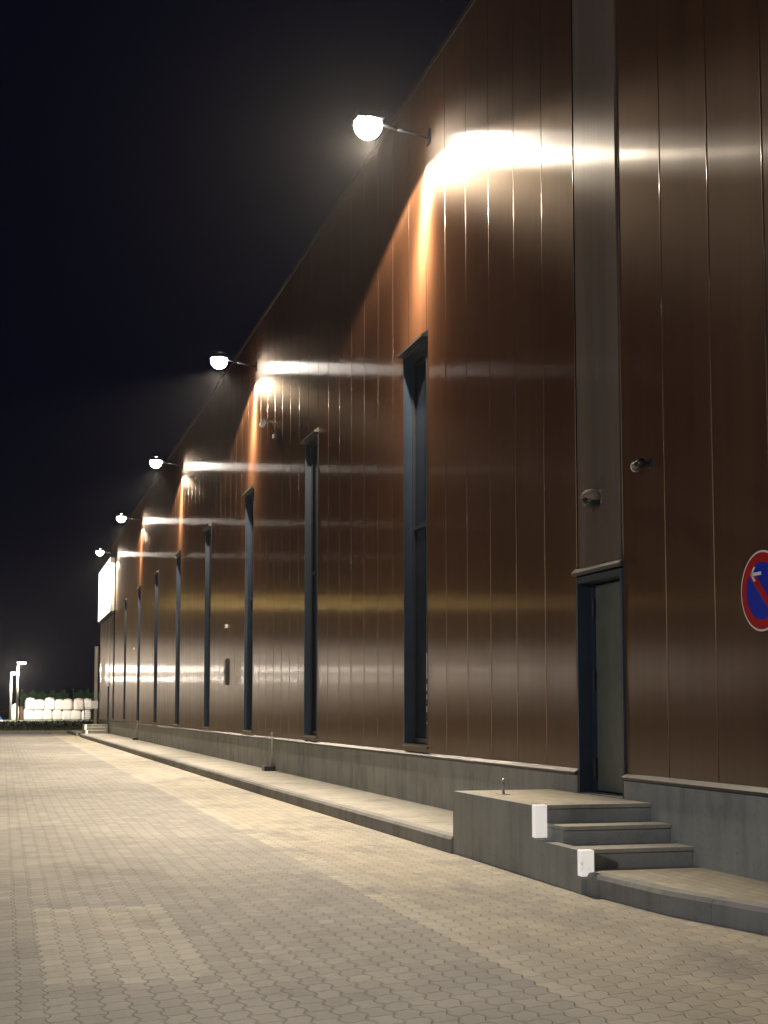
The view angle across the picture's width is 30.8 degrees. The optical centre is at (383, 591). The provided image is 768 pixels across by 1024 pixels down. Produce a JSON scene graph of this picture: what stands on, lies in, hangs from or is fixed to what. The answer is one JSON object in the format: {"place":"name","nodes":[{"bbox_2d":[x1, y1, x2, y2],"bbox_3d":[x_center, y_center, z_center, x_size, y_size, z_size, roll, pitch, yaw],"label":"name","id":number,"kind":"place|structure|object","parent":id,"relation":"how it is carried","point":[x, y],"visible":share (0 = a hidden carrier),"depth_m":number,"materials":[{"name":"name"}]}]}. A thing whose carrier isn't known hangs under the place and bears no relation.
{"place":"outdoors","nodes":[
{"label":"outdoors","id":0,"kind":"place"},
{"bbox_2d":[12,703,18,719],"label":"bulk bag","id":1,"kind":"object","parent":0,"point":[13,711],"visible":0.5,"depth_m":137.38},
{"bbox_2d":[0,718,98,730],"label":"grass bank","id":2,"kind":"structure","parent":0,"point":[41,721],"depth_m":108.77,"materials":[{"name":"green plant"}]},
{"bbox_2d":[9,672,19,719],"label":"light pole","id":3,"kind":"object","parent":2,"relation":"on","point":[10,708],"visible":0.88,"depth_m":133.84,"materials":[{"name":"metal"}]},
{"bbox_2d":[15,662,26,719],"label":"light pole","id":4,"kind":"object","parent":2,"relation":"on","point":[17,688],"visible":1,"depth_m":131.18,"materials":[{"name":"metal"}]},
{"bbox_2d":[20,706,22,719],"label":"wooden post","id":5,"kind":"object","parent":2,"relation":"on","point":[21,712],"visible":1,"depth_m":138.77,"materials":[{"name":"brown wood"}]},
{"bbox_2d":[23,709,32,719],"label":"bulk bag","id":6,"kind":"object","parent":2,"relation":"on","point":[27,714],"visible":0.96,"depth_m":139.66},
{"bbox_2d":[25,697,34,709],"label":"bulk bag","id":7,"kind":"object","parent":6,"relation":"on","point":[29,703],"visible":1,"depth_m":139.78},
{"bbox_2d":[33,710,42,719],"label":"bulk bag","id":8,"kind":"object","parent":2,"relation":"on","point":[37,714],"visible":1,"depth_m":139.75,"materials":[{"name":"white fabric"}]},
{"bbox_2d":[34,699,44,709],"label":"bulk bag","id":9,"kind":"object","parent":8,"relation":"on","point":[39,704],"visible":1,"depth_m":139.86,"materials":[{"name":"white fabric"}]},
{"bbox_2d":[20,689,68,710],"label":"hedge","id":10,"kind":"object","parent":2,"relation":"on","point":[63,695],"visible":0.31,"depth_m":154.87,"materials":[{"name":"green plant"}]},
{"bbox_2d":[42,710,52,719],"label":"bulk bag","id":11,"kind":"object","parent":2,"relation":"on","point":[47,714],"visible":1,"depth_m":140.06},
{"bbox_2d":[44,697,54,709],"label":"bulk bag","id":12,"kind":"object","parent":11,"relation":"on","point":[49,703],"visible":1,"depth_m":140.23,"materials":[{"name":"white fabric"}]},
{"bbox_2d":[52,710,61,719],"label":"bulk bag","id":13,"kind":"object","parent":2,"relation":"on","point":[57,715],"visible":1,"depth_m":140.37,"materials":[{"name":"white fabric"}]},
{"bbox_2d":[55,699,62,709],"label":"bulk bag","id":14,"kind":"object","parent":13,"relation":"on","point":[58,704],"visible":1,"depth_m":140.50,"materials":[{"name":"white fabric"}]},
{"bbox_2d":[62,710,71,719],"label":"bulk bag","id":15,"kind":"object","parent":2,"relation":"on","point":[66,714],"visible":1,"depth_m":140.59,"materials":[{"name":"white fabric"}]},
{"bbox_2d":[63,698,72,709],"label":"bulk bag","id":16,"kind":"object","parent":15,"relation":"on","point":[67,703],"visible":1,"depth_m":140.67,"materials":[{"name":"white fabric"}]},
{"bbox_2d":[71,710,81,719],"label":"bulk bag","id":17,"kind":"object","parent":2,"relation":"on","point":[76,714],"visible":1,"depth_m":140.86,"materials":[{"name":"white fabric"}]},
{"bbox_2d":[73,698,84,709],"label":"bulk bag","id":18,"kind":"object","parent":17,"relation":"on","point":[78,704],"visible":0.98,"depth_m":140.91,"materials":[{"name":"white fabric"}]},
{"bbox_2d":[72,688,99,714],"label":"hedge","id":19,"kind":"object","parent":2,"relation":"on","point":[82,693],"visible":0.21,"depth_m":156.02,"materials":[{"name":"green plant"}]},
{"bbox_2d":[82,710,91,719],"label":"bulk bag","id":20,"kind":"object","parent":2,"relation":"on","point":[90,718],"visible":0.67,"depth_m":141.10,"materials":[{"name":"white fabric"}]},
{"bbox_2d":[84,698,91,708],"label":"bulk bag","id":21,"kind":"object","parent":20,"relation":"on","point":[87,702],"visible":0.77,"depth_m":141.30,"materials":[{"name":"white fabric"}]},
{"bbox_2d":[84,707,98,721],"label":"wire fence","id":22,"kind":"object","parent":2,"relation":"on","point":[87,711],"visible":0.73,"depth_m":117.19,"materials":[{"name":"metal"}]},
{"bbox_2d":[0,0,469,710],"label":"sky","id":23,"kind":"structure","parent":0,"point":[167,166],"materials":[{"name":"black"}]},
{"bbox_2d":[85,734,452,832],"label":"pavement","id":24,"kind":"structure","parent":0,"point":[427,816],"depth_m":22.12,"materials":[{"name":"concrete"}]},
{"bbox_2d":[262,732,274,770],"bbox_3d":[-2.362,3.261,28.517,0.220,0.779,0.320,1,-5,-15],"label":"post","id":25,"kind":"object","parent":24,"relation":"on","point":[268,768],"visible":1,"depth_m":28.50,"materials":[{"name":"metal"}]},
{"bbox_2d":[0,711,621,793],"bbox_3d":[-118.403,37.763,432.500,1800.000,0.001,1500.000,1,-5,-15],"label":"ground","id":26,"kind":"structure","parent":0,"point":[4,714],"depth_m":374.79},
{"bbox_2d":[0,730,67,732],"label":"yard edge kerb","id":27,"kind":"structure","parent":26,"relation":"on","point":[53,731],"depth_m":83.15,"materials":[{"name":"concrete"}]},
{"bbox_2d":[98,0,767,881],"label":"industrial hall","id":28,"kind":"structure","parent":26,"relation":"on","point":[514,310],"depth_m":15.71,"materials":[{"name":"metal"}]},
{"bbox_2d":[96,548,115,555],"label":"wall lamp","id":29,"kind":"object","parent":28,"relation":"attached to","point":[100,551],"visible":1,"depth_m":69.88,"materials":[{"name":"white glass"}]},
{"bbox_2d":[98,556,115,622],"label":"light box sign","id":30,"kind":"object","parent":28,"relation":"attached to","point":[106,604],"visible":1,"depth_m":72.71,"materials":[{"name":"white plastic"}]},
{"bbox_2d":[107,683,108,724],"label":"door","id":31,"kind":"structure","parent":28,"relation":"in","point":[108,683],"depth_m":74.33,"materials":[{"name":"grey metal"}]},
{"bbox_2d":[112,608,115,717],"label":"window","id":32,"kind":"structure","parent":28,"relation":"in","point":[115,608],"depth_m":71.33,"materials":[{"name":"black glass"}]},
{"bbox_2d":[123,598,126,720],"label":"window","id":33,"kind":"structure","parent":28,"relation":"in","point":[125,622],"depth_m":64.87,"materials":[{"name":"black glass"}]},
{"bbox_2d":[116,513,141,522],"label":"wall lamp","id":34,"kind":"object","parent":28,"relation":"attached to","point":[121,517],"visible":1,"depth_m":57.39,"materials":[{"name":"white glass"}]},
{"bbox_2d":[136,586,140,721],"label":"window","id":35,"kind":"structure","parent":28,"relation":"in","point":[139,588],"depth_m":58.42,"materials":[{"name":"black glass"}]},
{"bbox_2d":[153,570,158,721],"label":"window","id":36,"kind":"structure","parent":28,"relation":"in","point":[156,573],"depth_m":51.94,"materials":[{"name":"black glass"}]},
{"bbox_2d":[149,456,182,468],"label":"wall lamp","id":37,"kind":"object","parent":28,"relation":"attached to","point":[156,461],"visible":1,"depth_m":44.41,"materials":[{"name":"white glass"}]},
{"bbox_2d":[174,550,180,725],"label":"window","id":38,"kind":"structure","parent":28,"relation":"in","point":[178,580],"depth_m":45.48,"materials":[{"name":"black glass"}]},
{"bbox_2d":[202,523,211,727],"bbox_3d":[-4.831,0.943,38.541,0.270,5.610,1.240,1,-5,-15],"label":"window","id":39,"kind":"structure","parent":28,"relation":"in","point":[207,529],"depth_m":39.03,"materials":[{"name":"black glass"}]},
{"bbox_2d":[223,658,227,684],"bbox_3d":[-3.958,1.997,34.895,0.089,0.660,0.240,1,-5,-15],"label":"wall box","id":40,"kind":"object","parent":28,"relation":"attached to","point":[225,672],"visible":1,"depth_m":34.80,"materials":[{"name":"metal"}]},
{"bbox_2d":[210,351,256,370],"bbox_3d":[-3.408,-5.225,31.647,1.049,0.380,0.380,1,-5,-15],"label":"wall lamp","id":41,"kind":"object","parent":28,"relation":"attached to","point":[219,360],"visible":1,"depth_m":31.43,"materials":[{"name":"white glass"}]},
{"bbox_2d":[242,485,253,731],"bbox_3d":[-3.063,0.401,32.081,0.270,5.610,1.240,1,-5,-15],"label":"window","id":42,"kind":"structure","parent":28,"relation":"in","point":[249,494],"depth_m":32.55,"materials":[{"name":"black glass"}]},
{"bbox_2d":[259,418,274,438],"bbox_3d":[-2.472,-3.451,29.529,0.279,0.400,0.331,1,-5,-15],"label":"security camera","id":43,"kind":"object","parent":28,"relation":"attached to","point":[263,422],"visible":1,"depth_m":29.43,"materials":[{"name":"metal"}]},
{"bbox_2d":[300,427,318,737],"bbox_3d":[-1.295,-0.142,25.620,0.270,5.610,1.240,1,-5,-15],"label":"window","id":44,"kind":"structure","parent":28,"relation":"in","point":[311,441],"depth_m":26.06,"materials":[{"name":"black glass"}]},
{"bbox_2d":[351,108,430,145],"bbox_3d":[0.107,-6.254,18.799,1.049,0.380,0.380,1,-5,-15],"label":"wall lamp","id":45,"kind":"object","parent":28,"relation":"attached to","point":[367,124],"visible":1,"depth_m":18.59,"materials":[{"name":"white glass"}]},
{"bbox_2d":[397,330,427,748],"bbox_3d":[0.473,-0.684,19.160,0.270,5.610,1.240,1,-5,-15],"label":"window","id":46,"kind":"structure","parent":28,"relation":"in","point":[414,356],"depth_m":19.53,"materials":[{"name":"black glass"}]},
{"bbox_2d":[581,489,601,506],"bbox_3d":[1.959,-0.894,13.197,0.190,0.160,0.210,1,-5,-15],"label":"bulkhead lamp","id":47,"kind":"object","parent":28,"relation":"attached to","point":[590,497],"visible":1,"depth_m":13.13,"materials":[{"name":"grey metal"}]},
{"bbox_2d":[571,558,626,798],"bbox_3d":[2.126,0.877,13.136,0.290,2.290,1.140,1,-5,-15],"label":"door","id":48,"kind":"structure","parent":28,"relation":"in","point":[600,638],"depth_m":13.41,"materials":[{"name":"grey metal"}]},
{"bbox_2d":[630,458,651,471],"bbox_3d":[2.249,-1.109,12.209,0.145,0.106,0.164,1,-5,-15],"label":"security camera","id":49,"kind":"object","parent":28,"relation":"attached to","point":[637,465],"visible":1,"depth_m":12.17,"materials":[{"name":"black plastic"}]},
{"bbox_2d":[741,550,767,630],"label":"no parking sign","id":50,"kind":"object","parent":28,"relation":"attached to","point":[754,591],"visible":1,"depth_m":10.34,"materials":[{"name":"blue metal"}]},
{"bbox_2d":[0,733,767,1023],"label":"yard","id":51,"kind":"structure","parent":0,"point":[135,889],"depth_m":9.10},
{"bbox_2d":[81,734,88,739],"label":"kerb","id":52,"kind":"structure","parent":51,"relation":"on","point":[84,736],"depth_m":67.09,"materials":[{"name":"concrete"}]},
{"bbox_2d":[89,736,99,742],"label":"kerb","id":53,"kind":"structure","parent":51,"relation":"on","point":[92,738],"depth_m":61.58,"materials":[{"name":"concrete"}]},
{"bbox_2d":[82,724,107,733],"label":"entrance steps","id":54,"kind":"structure","parent":51,"relation":"on","point":[94,728],"depth_m":72.39,"materials":[{"name":"concrete"}]},
{"bbox_2d":[92,646,98,723],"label":"corner post","id":55,"kind":"object","parent":51,"relation":"on","point":[95,704],"visible":0.91,"depth_m":80.81,"materials":[{"name":"metal"}]},
{"bbox_2d":[98,739,110,746],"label":"kerb","id":56,"kind":"structure","parent":51,"relation":"on","point":[104,742],"depth_m":55.81,"materials":[{"name":"concrete"}]},
{"bbox_2d":[110,742,125,750],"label":"kerb","id":57,"kind":"structure","parent":51,"relation":"on","point":[117,746],"depth_m":49.77,"materials":[{"name":"concrete"}]},
{"bbox_2d":[124,746,143,756],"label":"kerb","id":58,"kind":"structure","parent":51,"relation":"on","point":[134,751],"depth_m":44.37,"materials":[{"name":"concrete"}]},
{"bbox_2d":[142,751,168,763],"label":"kerb","id":59,"kind":"structure","parent":51,"relation":"on","point":[154,757],"depth_m":38.45,"materials":[{"name":"concrete"}]},
{"bbox_2d":[166,758,201,774],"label":"kerb","id":60,"kind":"structure","parent":51,"relation":"on","point":[185,766],"depth_m":32.59,"materials":[{"name":"concrete"}]},
{"bbox_2d":[199,767,209,776],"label":"kerb","id":61,"kind":"structure","parent":51,"relation":"on","point":[203,770],"depth_m":29.63,"materials":[{"name":"concrete"}]},
{"bbox_2d":[206,769,216,779],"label":"kerb","id":62,"kind":"structure","parent":51,"relation":"on","point":[210,773],"depth_m":28.61,"materials":[{"name":"concrete"}]},
{"bbox_2d":[214,771,224,781],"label":"kerb","id":63,"kind":"structure","parent":51,"relation":"on","point":[217,775],"depth_m":27.66,"materials":[{"name":"concrete"}]},
{"bbox_2d":[221,773,234,784],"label":"kerb","id":64,"kind":"structure","parent":51,"relation":"on","point":[225,778],"depth_m":26.71,"materials":[{"name":"concrete"}]},
{"bbox_2d":[230,776,242,787],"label":"kerb","id":65,"kind":"structure","parent":51,"relation":"on","point":[234,780],"depth_m":25.72,"materials":[{"name":"concrete"}]},
{"bbox_2d":[239,778,253,790],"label":"kerb","id":66,"kind":"structure","parent":51,"relation":"on","point":[244,783],"depth_m":24.79,"materials":[{"name":"concrete"}]},
{"bbox_2d":[249,781,264,793],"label":"kerb","id":67,"kind":"structure","parent":51,"relation":"on","point":[254,786],"depth_m":23.84,"materials":[{"name":"concrete"}]},
{"bbox_2d":[259,784,275,797],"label":"kerb","id":68,"kind":"structure","parent":51,"relation":"on","point":[264,789],"depth_m":22.89,"materials":[{"name":"concrete"}]},
{"bbox_2d":[271,787,290,801],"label":"kerb","id":69,"kind":"structure","parent":51,"relation":"on","point":[277,793],"depth_m":21.88,"materials":[{"name":"concrete"}]},
{"bbox_2d":[284,791,302,805],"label":"kerb","id":70,"kind":"structure","parent":51,"relation":"on","point":[290,797],"depth_m":20.95,"materials":[{"name":"concrete"}]},
{"bbox_2d":[298,794,320,810],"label":"kerb","id":71,"kind":"structure","parent":51,"relation":"on","point":[305,801],"depth_m":19.98,"materials":[{"name":"concrete"}]},
{"bbox_2d":[313,799,335,815],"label":"kerb","id":72,"kind":"structure","parent":51,"relation":"on","point":[321,806],"depth_m":19.03,"materials":[{"name":"concrete"}]},
{"bbox_2d":[330,803,354,821],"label":"kerb","id":73,"kind":"structure","parent":51,"relation":"on","point":[339,811],"depth_m":18.07,"materials":[{"name":"concrete"}]},
{"bbox_2d":[349,808,377,827],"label":"kerb","id":74,"kind":"structure","parent":51,"relation":"on","point":[358,816],"depth_m":17.11,"materials":[{"name":"concrete"}]},
{"bbox_2d":[370,814,400,835],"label":"kerb","id":75,"kind":"structure","parent":51,"relation":"on","point":[381,823],"depth_m":16.15,"materials":[{"name":"concrete"}]},
{"bbox_2d":[394,820,430,843],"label":"kerb","id":76,"kind":"structure","parent":51,"relation":"on","point":[407,830],"depth_m":15.18,"materials":[{"name":"concrete"}]},
{"bbox_2d":[420,828,452,853],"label":"kerb","id":77,"kind":"structure","parent":51,"relation":"on","point":[434,838],"depth_m":14.21,"materials":[{"name":"concrete"}]},
{"bbox_2d":[453,789,693,893],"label":"entrance steps","id":78,"kind":"structure","parent":51,"relation":"on","point":[569,841],"depth_m":11.76,"materials":[{"name":"concrete"}]},
{"bbox_2d":[496,779,509,794],"bbox_3d":[1.137,1.851,13.283,0.100,0.148,0.120,1,-5,-15],"label":"door stop","id":79,"kind":"object","parent":78,"relation":"on","point":[503,787],"depth_m":13.27,"materials":[{"name":"metal"}]},
{"bbox_2d":[586,871,636,904],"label":"kerb","id":80,"kind":"structure","parent":51,"relation":"on","point":[605,886],"depth_m":10.44,"materials":[{"name":"concrete"}]},
{"bbox_2d":[625,880,724,923],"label":"kerb","id":81,"kind":"structure","parent":51,"relation":"on","point":[670,901],"depth_m":9.63,"materials":[{"name":"concrete"}]},
{"bbox_2d":[711,897,767,934],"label":"kerb","id":82,"kind":"structure","parent":51,"relation":"on","point":[745,915],"depth_m":9.02,"materials":[{"name":"concrete"}]},
{"bbox_2d":[594,866,767,903],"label":"pavement","id":83,"kind":"structure","parent":0,"point":[702,880],"depth_m":10.24,"materials":[{"name":"grey concrete"}]}
]}

